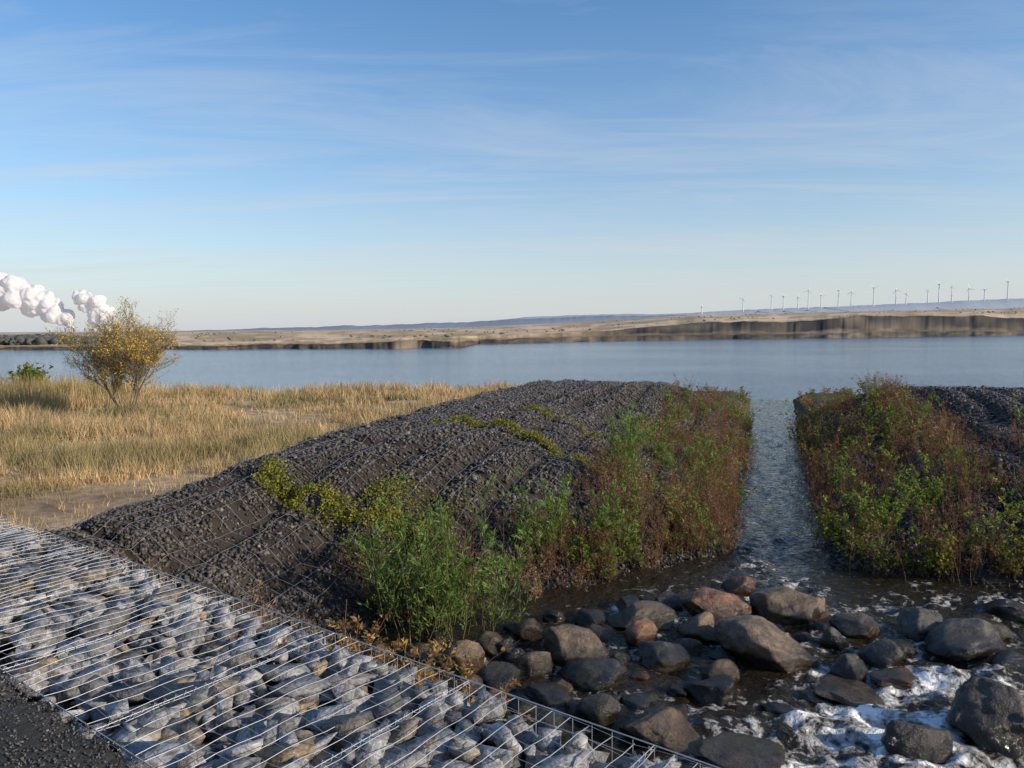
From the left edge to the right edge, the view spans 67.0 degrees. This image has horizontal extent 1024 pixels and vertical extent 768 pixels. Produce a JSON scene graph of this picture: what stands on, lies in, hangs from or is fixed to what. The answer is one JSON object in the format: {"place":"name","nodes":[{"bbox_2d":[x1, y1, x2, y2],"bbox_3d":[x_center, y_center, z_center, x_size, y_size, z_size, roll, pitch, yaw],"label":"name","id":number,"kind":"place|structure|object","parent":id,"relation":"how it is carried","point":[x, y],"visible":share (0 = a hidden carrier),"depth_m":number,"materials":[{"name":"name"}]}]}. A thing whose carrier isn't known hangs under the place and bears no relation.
{"place":"outdoors","nodes":[
{"label":"outdoors","id":0,"kind":"place"},
{"bbox_2d":[0,371,524,532],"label":"meadow grass","id":1,"kind":"structure","parent":0,"point":[27,426],"depth_m":21.88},
{"bbox_2d":[1,315,684,332],"bbox_3d":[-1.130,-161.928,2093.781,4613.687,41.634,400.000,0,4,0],"label":"distant hills","id":2,"kind":"structure","parent":0,"point":[502,322],"depth_m":1962.86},
{"bbox_2d":[0,382,1023,767],"bbox_3d":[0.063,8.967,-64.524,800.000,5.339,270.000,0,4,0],"label":"ground","id":3,"kind":"structure","parent":0,"point":[44,510],"depth_m":11.93,"materials":[{"name":"soil"}]},
{"bbox_2d":[0,361,52,386],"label":"green bush","id":4,"kind":"object","parent":3,"relation":"on","point":[27,369],"visible":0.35,"depth_m":36.14,"materials":[{"name":"green plant"}]},
{"bbox_2d":[0,669,150,767],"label":"path gravel","id":5,"kind":"structure","parent":3,"relation":"on","point":[55,760],"depth_m":3.17,"materials":[{"name":"gravel"}]},
{"bbox_2d":[0,370,151,414],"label":"reeds","id":6,"kind":"object","parent":3,"relation":"on","point":[24,389],"visible":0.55,"depth_m":31.07,"materials":[{"name":"beige plant"}]},
{"bbox_2d":[44,296,183,414],"bbox_3d":[-13.446,-0.879,26.506,4.696,4.180,3.820,0,4,0],"label":"autumn tree","id":7,"kind":"object","parent":3,"relation":"on","point":[137,352],"visible":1,"depth_m":25.95,"materials":[{"name":"yellow plant"}]},
{"bbox_2d":[0,515,719,767],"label":"gabion basket","id":8,"kind":"object","parent":3,"relation":"on","point":[103,645],"visible":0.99,"depth_m":3.83,"materials":[{"name":"stone"}]},
{"bbox_2d":[33,379,750,646],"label":"gravel mattress embankment","id":9,"kind":"structure","parent":3,"relation":"on","point":[511,402],"depth_m":12.13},
{"bbox_2d":[103,545,548,723],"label":"dry weeds","id":10,"kind":"object","parent":9,"relation":"on","point":[433,650],"visible":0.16,"depth_m":4.53,"materials":[{"name":"brown plant"}]},
{"bbox_2d":[251,455,433,556],"bbox_3d":[-2.428,1.771,11.245,2.868,1.292,1.111,0,4,10],"label":"creeping plant","id":11,"kind":"object","parent":9,"relation":"on","point":[299,491],"visible":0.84,"depth_m":11.27,"materials":[{"name":"green plant"}]},
{"bbox_2d":[362,500,444,625],"bbox_3d":[-1.490,2.231,9.560,1.266,1.614,0.886,3,5,37],"label":"willow shrub","id":12,"kind":"object","parent":9,"relation":"on","point":[393,562],"visible":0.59,"depth_m":9.50,"materials":[{"name":"green plant"}]},
{"bbox_2d":[353,466,466,542],"bbox_3d":[-1.440,1.822,11.877,1.469,0.939,1.932,1,4,24],"label":"creeping plant","id":13,"kind":"object","parent":9,"relation":"on","point":[382,492],"visible":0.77,"depth_m":11.79,"materials":[{"name":"green plant"}]},
{"bbox_2d":[351,465,499,643],"bbox_3d":[-1.241,2.038,9.192,1.792,2.149,1.497,3,5,37],"label":"willow shrub","id":14,"kind":"object","parent":9,"relation":"on","point":[436,579],"visible":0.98,"depth_m":8.98,"materials":[{"name":"green plant"}]},
{"bbox_2d":[451,511,534,633],"bbox_3d":[-0.244,2.351,9.448,1.086,1.469,1.186,2,5,29],"label":"willow shrub","id":15,"kind":"object","parent":9,"relation":"on","point":[484,571],"visible":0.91,"depth_m":9.40,"materials":[{"name":"green plant"}]},
{"bbox_2d":[328,477,720,623],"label":"bank weeds","id":16,"kind":"object","parent":9,"relation":"on","point":[603,547],"visible":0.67,"depth_m":11.25,"materials":[{"name":"green plant"}]},
{"bbox_2d":[428,415,629,474],"bbox_3d":[0.338,1.300,15.893,4.176,1.288,0.982,1,4,17],"label":"creeping plant","id":17,"kind":"object","parent":9,"relation":"on","point":[511,424],"visible":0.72,"depth_m":16.04,"materials":[{"name":"green plant"}]},
{"bbox_2d":[499,453,583,561],"bbox_3d":[0.582,1.829,11.372,1.404,1.519,0.855,-3,5,-31],"label":"willow shrub","id":18,"kind":"object","parent":9,"relation":"on","point":[564,494],"visible":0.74,"depth_m":11.32,"materials":[{"name":"green plant"}]},
{"bbox_2d":[516,404,630,451],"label":"creeping plant","id":19,"kind":"object","parent":9,"relation":"on","point":[534,407],"visible":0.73,"depth_m":18.66,"materials":[{"name":"green plant"}]},
{"bbox_2d":[586,482,643,559],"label":"willow shrub","id":20,"kind":"object","parent":9,"relation":"on","point":[604,508],"visible":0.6,"depth_m":11.80,"materials":[{"name":"green plant"}]},
{"bbox_2d":[609,508,646,567],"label":"leafy shrub","id":21,"kind":"object","parent":9,"relation":"on","point":[631,545],"visible":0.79,"depth_m":11.64,"materials":[{"name":"green plant"}]},
{"bbox_2d":[603,413,654,491],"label":"willow shrub","id":22,"kind":"object","parent":9,"relation":"on","point":[633,436],"visible":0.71,"depth_m":14.35,"materials":[{"name":"green plant"}]},
{"bbox_2d":[615,404,648,467],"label":"willow shrub","id":23,"kind":"object","parent":9,"relation":"on","point":[631,423],"visible":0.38,"depth_m":15.98,"materials":[{"name":"green plant"}]},
{"bbox_2d":[659,477,699,523],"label":"leafy shrub","id":24,"kind":"object","parent":9,"relation":"on","point":[686,500],"visible":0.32,"depth_m":13.28,"materials":[{"name":"green plant"}]},
{"bbox_2d":[565,371,761,556],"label":"bank weeds","id":25,"kind":"object","parent":3,"relation":"on","point":[715,478],"visible":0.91,"depth_m":16.40,"materials":[{"name":"green plant"}]},
{"bbox_2d":[782,371,1023,584],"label":"bank weeds","id":26,"kind":"object","parent":3,"relation":"on","point":[809,432],"visible":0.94,"depth_m":14.93,"materials":[{"name":"green plant"}]},
{"bbox_2d":[796,385,1023,589],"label":"gravel mattress embankment","id":27,"kind":"structure","parent":3,"relation":"on","point":[991,393],"depth_m":16.07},
{"bbox_2d":[836,464,928,542],"bbox_3d":[5.701,1.889,11.978,1.227,1.232,1.046,-4,6,-44],"label":"leafy shrub","id":28,"kind":"object","parent":27,"relation":"on","point":[899,503],"visible":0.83,"depth_m":12.01,"materials":[{"name":"green plant"}]},
{"bbox_2d":[879,444,976,512],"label":"leafy shrub","id":29,"kind":"object","parent":27,"relation":"on","point":[941,487],"visible":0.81,"depth_m":12.89,"materials":[{"name":"green plant"}]},
{"bbox_2d":[912,523,958,578],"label":"leafy shrub","id":30,"kind":"object","parent":27,"relation":"on","point":[937,554],"visible":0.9,"depth_m":10.99,"materials":[{"name":"green plant"}]},
{"bbox_2d":[973,494,1023,564],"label":"leafy shrub","id":31,"kind":"object","parent":27,"relation":"on","point":[1016,539],"visible":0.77,"depth_m":11.17,"materials":[{"name":"green plant"}]},
{"bbox_2d":[1010,391,1023,451],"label":"leafy shrub","id":32,"kind":"object","parent":27,"relation":"on","point":[1016,409],"visible":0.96,"depth_m":13.55,"materials":[{"name":"green plant"}]},
{"bbox_2d":[0,335,1023,399],"bbox_3d":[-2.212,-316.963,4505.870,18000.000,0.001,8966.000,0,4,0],"label":"lake water","id":33,"kind":"structure","parent":0,"point":[779,369],"depth_m":129.05,"materials":[{"name":"blue liquid"}]},
{"bbox_2d":[0,308,1023,350],"bbox_3d":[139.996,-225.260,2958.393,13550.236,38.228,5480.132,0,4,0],"label":"shore terrain","id":34,"kind":"structure","parent":0,"point":[912,323],"depth_m":427.86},
{"bbox_2d":[0,272,75,329],"bbox_3d":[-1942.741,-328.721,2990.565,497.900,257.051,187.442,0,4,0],"label":"steam plume","id":35,"kind":"object","parent":34,"relation":"on","point":[26,298],"visible":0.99,"depth_m":2957.37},
{"bbox_2d":[0,333,170,344],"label":"distant forest","id":36,"kind":"object","parent":34,"relation":"on","point":[35,339],"visible":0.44,"depth_m":285.82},
{"bbox_2d":[72,289,115,329],"bbox_3d":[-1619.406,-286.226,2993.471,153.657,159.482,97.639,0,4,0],"label":"steam plume","id":37,"kind":"object","parent":34,"relation":"on","point":[91,305],"visible":0.9,"depth_m":2966.82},
{"bbox_2d":[14,307,1019,340],"bbox_3d":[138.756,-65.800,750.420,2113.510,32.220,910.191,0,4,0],"label":"distant scrub","id":38,"kind":"object","parent":34,"relation":"on","point":[374,336],"visible":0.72,"depth_m":464.70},
{"bbox_2d":[0,0,1023,331],"label":"sky","id":39,"kind":"structure","parent":0,"point":[221,164],"materials":[{"name":"blue"}]},
{"bbox_2d":[331,399,1023,767],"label":"stream water","id":40,"kind":"structure","parent":0,"point":[775,547],"depth_m":9.09,"materials":[{"name":"liquid"}]},
{"bbox_2d":[360,644,391,663],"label":"boulder","id":41,"kind":"object","parent":40,"relation":"on","point":[383,647],"visible":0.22,"depth_m":8.29,"materials":[{"name":"stone"}]},
{"bbox_2d":[404,642,438,660],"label":"boulder","id":42,"kind":"object","parent":40,"relation":"on","point":[423,655],"visible":0.39,"depth_m":8.50,"materials":[{"name":"stone"}]},
{"bbox_2d":[426,630,449,644],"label":"boulder","id":43,"kind":"object","parent":40,"relation":"on","point":[437,636],"visible":0.58,"depth_m":8.87,"materials":[{"name":"stone"}]},
{"bbox_2d":[431,655,450,671],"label":"boulder","id":44,"kind":"object","parent":40,"relation":"on","point":[438,664],"visible":0.21,"depth_m":8.18,"materials":[{"name":"stone"}]},
{"bbox_2d":[445,639,484,671],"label":"boulder","id":45,"kind":"object","parent":40,"relation":"on","point":[465,646],"visible":0.55,"depth_m":8.17,"materials":[{"name":"stone"}]},
{"bbox_2d":[448,674,484,700],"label":"boulder","id":46,"kind":"object","parent":40,"relation":"on","point":[477,679],"visible":0.26,"depth_m":7.58,"materials":[{"name":"stone"}]},
{"bbox_2d":[476,631,503,657],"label":"boulder","id":47,"kind":"object","parent":40,"relation":"on","point":[487,641],"visible":0.61,"depth_m":8.59,"materials":[{"name":"stone"}]},
{"bbox_2d":[488,689,508,706],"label":"boulder","id":48,"kind":"object","parent":40,"relation":"on","point":[492,692],"visible":0.15,"depth_m":7.40,"materials":[{"name":"stone"}]},
{"bbox_2d":[478,661,520,690],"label":"boulder","id":49,"kind":"object","parent":40,"relation":"on","point":[492,674],"visible":0.66,"depth_m":7.84,"materials":[{"name":"stone"}]},
{"bbox_2d":[495,637,517,657],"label":"boulder","id":50,"kind":"object","parent":40,"relation":"on","point":[503,642],"visible":0.49,"depth_m":8.57,"materials":[{"name":"stone"}]},
{"bbox_2d":[503,620,518,632],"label":"boulder","id":51,"kind":"object","parent":40,"relation":"on","point":[510,626],"visible":0.59,"depth_m":9.28,"materials":[{"name":"stone"}]},
{"bbox_2d":[505,648,524,663],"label":"boulder","id":52,"kind":"object","parent":40,"relation":"on","point":[513,655],"visible":0.43,"depth_m":8.37,"materials":[{"name":"stone"}]},
{"bbox_2d":[508,695,538,715],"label":"boulder","id":53,"kind":"object","parent":40,"relation":"on","point":[523,705],"visible":0.54,"depth_m":7.28,"materials":[{"name":"stone"}]},
{"bbox_2d":[512,618,542,641],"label":"boulder","id":54,"kind":"object","parent":40,"relation":"on","point":[528,629],"visible":0.85,"depth_m":9.01,"materials":[{"name":"stone"}]},
{"bbox_2d":[512,651,553,675],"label":"boulder","id":55,"kind":"object","parent":40,"relation":"on","point":[534,663],"visible":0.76,"depth_m":8.12,"materials":[{"name":"stone"}]},
{"bbox_2d":[523,707,570,736],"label":"boulder","id":56,"kind":"object","parent":40,"relation":"on","point":[553,718],"visible":0.48,"depth_m":6.94,"materials":[{"name":"stone"}]},
{"bbox_2d":[523,682,571,706],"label":"boulder","id":57,"kind":"object","parent":40,"relation":"on","point":[552,694],"visible":0.8,"depth_m":7.51,"materials":[{"name":"stone"}]},
{"bbox_2d":[542,609,566,623],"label":"boulder","id":58,"kind":"object","parent":40,"relation":"on","point":[553,616],"visible":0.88,"depth_m":9.54,"materials":[{"name":"stone"}]},
{"bbox_2d":[553,678,572,692],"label":"boulder","id":59,"kind":"object","parent":40,"relation":"on","point":[569,686],"visible":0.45,"depth_m":7.76,"materials":[{"name":"stone"}]},
{"bbox_2d":[565,700,580,717],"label":"boulder","id":60,"kind":"object","parent":40,"relation":"on","point":[571,706],"visible":0.41,"depth_m":7.26,"materials":[{"name":"stone"}]},
{"bbox_2d":[542,623,610,665],"bbox_3d":[0.746,2.917,8.595,0.826,0.519,0.688,0,4,0],"label":"boulder","id":61,"kind":"object","parent":40,"relation":"in","point":[564,644],"visible":0.65,"depth_m":8.38,"materials":[{"name":"stone"}]},
{"bbox_2d":[575,608,604,626],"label":"boulder","id":62,"kind":"object","parent":40,"relation":"on","point":[584,617],"visible":0.69,"depth_m":9.47,"materials":[{"name":"stone"}]},
{"bbox_2d":[559,657,627,691],"bbox_3d":[0.803,3.001,8.023,0.689,0.297,0.602,2,5,31],"label":"boulder","id":63,"kind":"object","parent":40,"relation":"on","point":[588,674],"visible":0.86,"depth_m":7.86,"materials":[{"name":"stone"}]},
{"bbox_2d":[584,623,612,641],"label":"boulder","id":64,"kind":"object","parent":40,"relation":"on","point":[603,634],"visible":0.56,"depth_m":9.02,"materials":[{"name":"stone"}]},
{"bbox_2d":[577,693,620,731],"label":"boulder","id":65,"kind":"object","parent":40,"relation":"on","point":[602,709],"visible":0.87,"depth_m":7.02,"materials":[{"name":"stone"}]},
{"bbox_2d":[611,651,631,662],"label":"boulder","id":66,"kind":"object","parent":40,"relation":"on","point":[621,657],"visible":0.46,"depth_m":8.38,"materials":[{"name":"stone"}]},
{"bbox_2d":[616,595,639,610],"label":"boulder","id":67,"kind":"object","parent":40,"relation":"on","point":[623,602],"visible":0.61,"depth_m":9.96,"materials":[{"name":"stone"}]},
{"bbox_2d":[621,692,657,709],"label":"boulder","id":68,"kind":"object","parent":40,"relation":"on","point":[635,701],"visible":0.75,"depth_m":7.44,"materials":[{"name":"stone"}]},
{"bbox_2d":[629,671,649,680],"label":"boulder","id":69,"kind":"object","parent":40,"relation":"on","point":[639,675],"visible":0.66,"depth_m":7.95,"materials":[{"name":"stone"}]},
{"bbox_2d":[605,600,675,629],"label":"boulder","id":70,"kind":"object","parent":40,"relation":"on","point":[660,615],"visible":0.77,"depth_m":9.36,"materials":[{"name":"stone"}]},
{"bbox_2d":[625,618,657,646],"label":"boulder","id":71,"kind":"object","parent":40,"relation":"on","point":[642,629],"visible":0.76,"depth_m":8.77,"materials":[{"name":"stone"}]},
{"bbox_2d":[618,706,701,756],"bbox_3d":[1.319,3.104,6.769,0.624,0.376,0.736,-2,5,-25],"label":"boulder","id":72,"kind":"object","parent":40,"relation":"on","point":[670,728],"visible":0.81,"depth_m":6.69,"materials":[{"name":"stone"}]},
{"bbox_2d":[637,641,690,672],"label":"boulder","id":73,"kind":"object","parent":40,"relation":"on","point":[665,657],"visible":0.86,"depth_m":8.27,"materials":[{"name":"stone"}]},
{"bbox_2d":[654,591,682,610],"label":"boulder","id":74,"kind":"object","parent":40,"relation":"on","point":[671,599],"visible":0.6,"depth_m":9.97,"materials":[{"name":"stone"}]},
{"bbox_2d":[666,684,687,697],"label":"boulder","id":75,"kind":"object","parent":40,"relation":"on","point":[675,690],"visible":0.89,"depth_m":7.65,"materials":[{"name":"stone"}]},
{"bbox_2d":[671,703,687,719],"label":"boulder","id":76,"kind":"object","parent":40,"relation":"on","point":[682,707],"visible":0.35,"depth_m":7.22,"materials":[{"name":"stone"}]},
{"bbox_2d":[672,638,702,654],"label":"boulder","id":77,"kind":"object","parent":40,"relation":"on","point":[689,645],"visible":0.49,"depth_m":8.65,"materials":[{"name":"stone"}]},
{"bbox_2d":[677,611,714,641],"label":"boulder","id":78,"kind":"object","parent":40,"relation":"on","point":[699,627],"visible":0.72,"depth_m":8.97,"materials":[{"name":"stone"}]},
{"bbox_2d":[683,673,735,706],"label":"boulder","id":79,"kind":"object","parent":40,"relation":"on","point":[719,690],"visible":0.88,"depth_m":7.54,"materials":[{"name":"stone"}]},
{"bbox_2d":[680,587,751,620],"bbox_3d":[2.596,2.817,9.808,0.920,0.482,0.712,0,4,0],"label":"boulder","id":80,"kind":"object","parent":40,"relation":"on","point":[719,605],"visible":0.67,"depth_m":9.57,"materials":[{"name":"stone"}]},
{"bbox_2d":[701,659,739,683],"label":"boulder","id":81,"kind":"object","parent":40,"relation":"on","point":[729,668],"visible":0.63,"depth_m":7.92,"materials":[{"name":"stone"}]},
{"bbox_2d":[709,647,734,660],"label":"boulder","id":82,"kind":"object","parent":40,"relation":"on","point":[719,653],"visible":0.66,"depth_m":8.47,"materials":[{"name":"stone"}]},
{"bbox_2d":[721,576,755,595],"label":"boulder","id":83,"kind":"object","parent":40,"relation":"on","point":[742,585],"visible":0.74,"depth_m":10.46,"materials":[{"name":"stone"}]},
{"bbox_2d":[695,731,784,767],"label":"boulder","id":84,"kind":"object","parent":40,"relation":"on","point":[725,749],"visible":0.99,"depth_m":6.41,"materials":[{"name":"stone"}]},
{"bbox_2d":[714,614,819,672],"bbox_3d":[2.782,2.905,8.451,1.033,0.719,0.819,0,4,0],"label":"boulder","id":85,"kind":"object","parent":40,"relation":"on","point":[757,641],"visible":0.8,"depth_m":8.22,"materials":[{"name":"stone"}]},
{"bbox_2d":[761,702,792,713],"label":"boulder","id":86,"kind":"object","parent":40,"relation":"on","point":[777,707],"visible":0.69,"depth_m":7.30,"materials":[{"name":"stone"}]},
{"bbox_2d":[749,586,818,624],"bbox_3d":[3.405,2.873,9.686,0.809,0.642,0.603,2,5,33],"label":"boulder","id":87,"kind":"object","parent":40,"relation":"on","point":[782,605],"visible":0.69,"depth_m":9.50,"materials":[{"name":"stone"}]},
{"bbox_2d":[793,632,813,640],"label":"boulder","id":88,"kind":"object","parent":40,"relation":"on","point":[801,636],"visible":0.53,"depth_m":8.87,"materials":[{"name":"stone"}]},
{"bbox_2d":[799,689,828,703],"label":"boulder","id":89,"kind":"object","parent":40,"relation":"on","point":[809,696],"visible":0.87,"depth_m":7.51,"materials":[{"name":"stone"}]},
{"bbox_2d":[811,621,830,630],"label":"boulder","id":90,"kind":"object","parent":40,"relation":"on","point":[820,626],"visible":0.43,"depth_m":9.17,"materials":[{"name":"stone"}]},
{"bbox_2d":[816,597,828,618],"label":"boulder","id":91,"kind":"object","parent":40,"relation":"on","point":[823,612],"visible":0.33,"depth_m":9.56,"materials":[{"name":"stone"}]},
{"bbox_2d":[820,627,848,649],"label":"boulder","id":92,"kind":"object","parent":40,"relation":"on","point":[833,638],"visible":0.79,"depth_m":8.69,"materials":[{"name":"stone"}]},
{"bbox_2d":[829,653,867,682],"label":"boulder","id":93,"kind":"object","parent":40,"relation":"on","point":[852,666],"visible":0.76,"depth_m":7.99,"materials":[{"name":"stone"}]},
{"bbox_2d":[813,675,884,707],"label":"boulder","id":94,"kind":"object","parent":40,"relation":"on","point":[854,693],"visible":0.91,"depth_m":7.53,"materials":[{"name":"stone"}]},
{"bbox_2d":[828,612,879,638],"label":"boulder","id":95,"kind":"object","parent":40,"relation":"on","point":[859,625],"visible":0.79,"depth_m":9.06,"materials":[{"name":"stone"}]},
{"bbox_2d":[864,612,879,621],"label":"boulder","id":96,"kind":"object","parent":40,"relation":"on","point":[875,618],"visible":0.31,"depth_m":9.48,"materials":[{"name":"stone"}]},
{"bbox_2d":[857,638,904,668],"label":"boulder","id":97,"kind":"object","parent":40,"relation":"on","point":[882,653],"visible":0.79,"depth_m":8.28,"materials":[{"name":"stone"}]},
{"bbox_2d":[870,667,919,689],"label":"boulder","id":98,"kind":"object","parent":40,"relation":"on","point":[900,678],"visible":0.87,"depth_m":7.83,"materials":[{"name":"stone"}]},
{"bbox_2d":[890,639,917,657],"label":"boulder","id":99,"kind":"object","parent":40,"relation":"on","point":[907,648],"visible":0.41,"depth_m":8.55,"materials":[{"name":"stone"}]},
{"bbox_2d":[881,720,952,764],"bbox_3d":[3.431,3.113,6.546,0.585,0.488,0.419,0,4,0],"label":"boulder","id":100,"kind":"object","parent":40,"relation":"on","point":[931,744],"visible":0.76,"depth_m":6.46,"materials":[{"name":"stone"}]},
{"bbox_2d":[896,607,942,641],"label":"boulder","id":101,"kind":"object","parent":40,"relation":"on","point":[915,624],"visible":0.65,"depth_m":8.97,"materials":[{"name":"stone"}]},
{"bbox_2d":[925,662,945,666],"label":"boulder","id":102,"kind":"object","parent":40,"relation":"on","point":[939,664],"visible":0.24,"depth_m":8.16,"materials":[{"name":"stone"}]},
{"bbox_2d":[924,618,1007,663],"bbox_3d":[5.036,2.892,8.633,0.899,0.489,0.674,-2,4,-24],"label":"boulder","id":103,"kind":"object","parent":40,"relation":"on","point":[957,640],"visible":0.77,"depth_m":8.49,"materials":[{"name":"stone"}]},
{"bbox_2d":[945,676,1023,758],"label":"boulder","id":104,"kind":"object","parent":40,"relation":"on","point":[985,713],"visible":0.9,"depth_m":6.67,"materials":[{"name":"stone"}]},
{"bbox_2d":[971,615,1015,639],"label":"boulder","id":105,"kind":"object","parent":40,"relation":"on","point":[1004,631],"visible":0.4,"depth_m":8.99,"materials":[{"name":"stone"}]},
{"bbox_2d":[981,599,1023,623],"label":"boulder","id":106,"kind":"object","parent":40,"relation":"on","point":[1011,609],"visible":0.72,"depth_m":9.56,"materials":[{"name":"stone"}]},
{"bbox_2d":[989,649,1023,673],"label":"boulder","id":107,"kind":"object","parent":40,"relation":"on","point":[1011,660],"visible":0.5,"depth_m":8.06,"materials":[{"name":"stone"}]},
{"bbox_2d":[502,298,1023,319],"bbox_3d":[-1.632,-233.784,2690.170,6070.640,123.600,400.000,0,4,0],"label":"distant hills","id":108,"kind":"structure","parent":0,"point":[995,303],"depth_m":2573.76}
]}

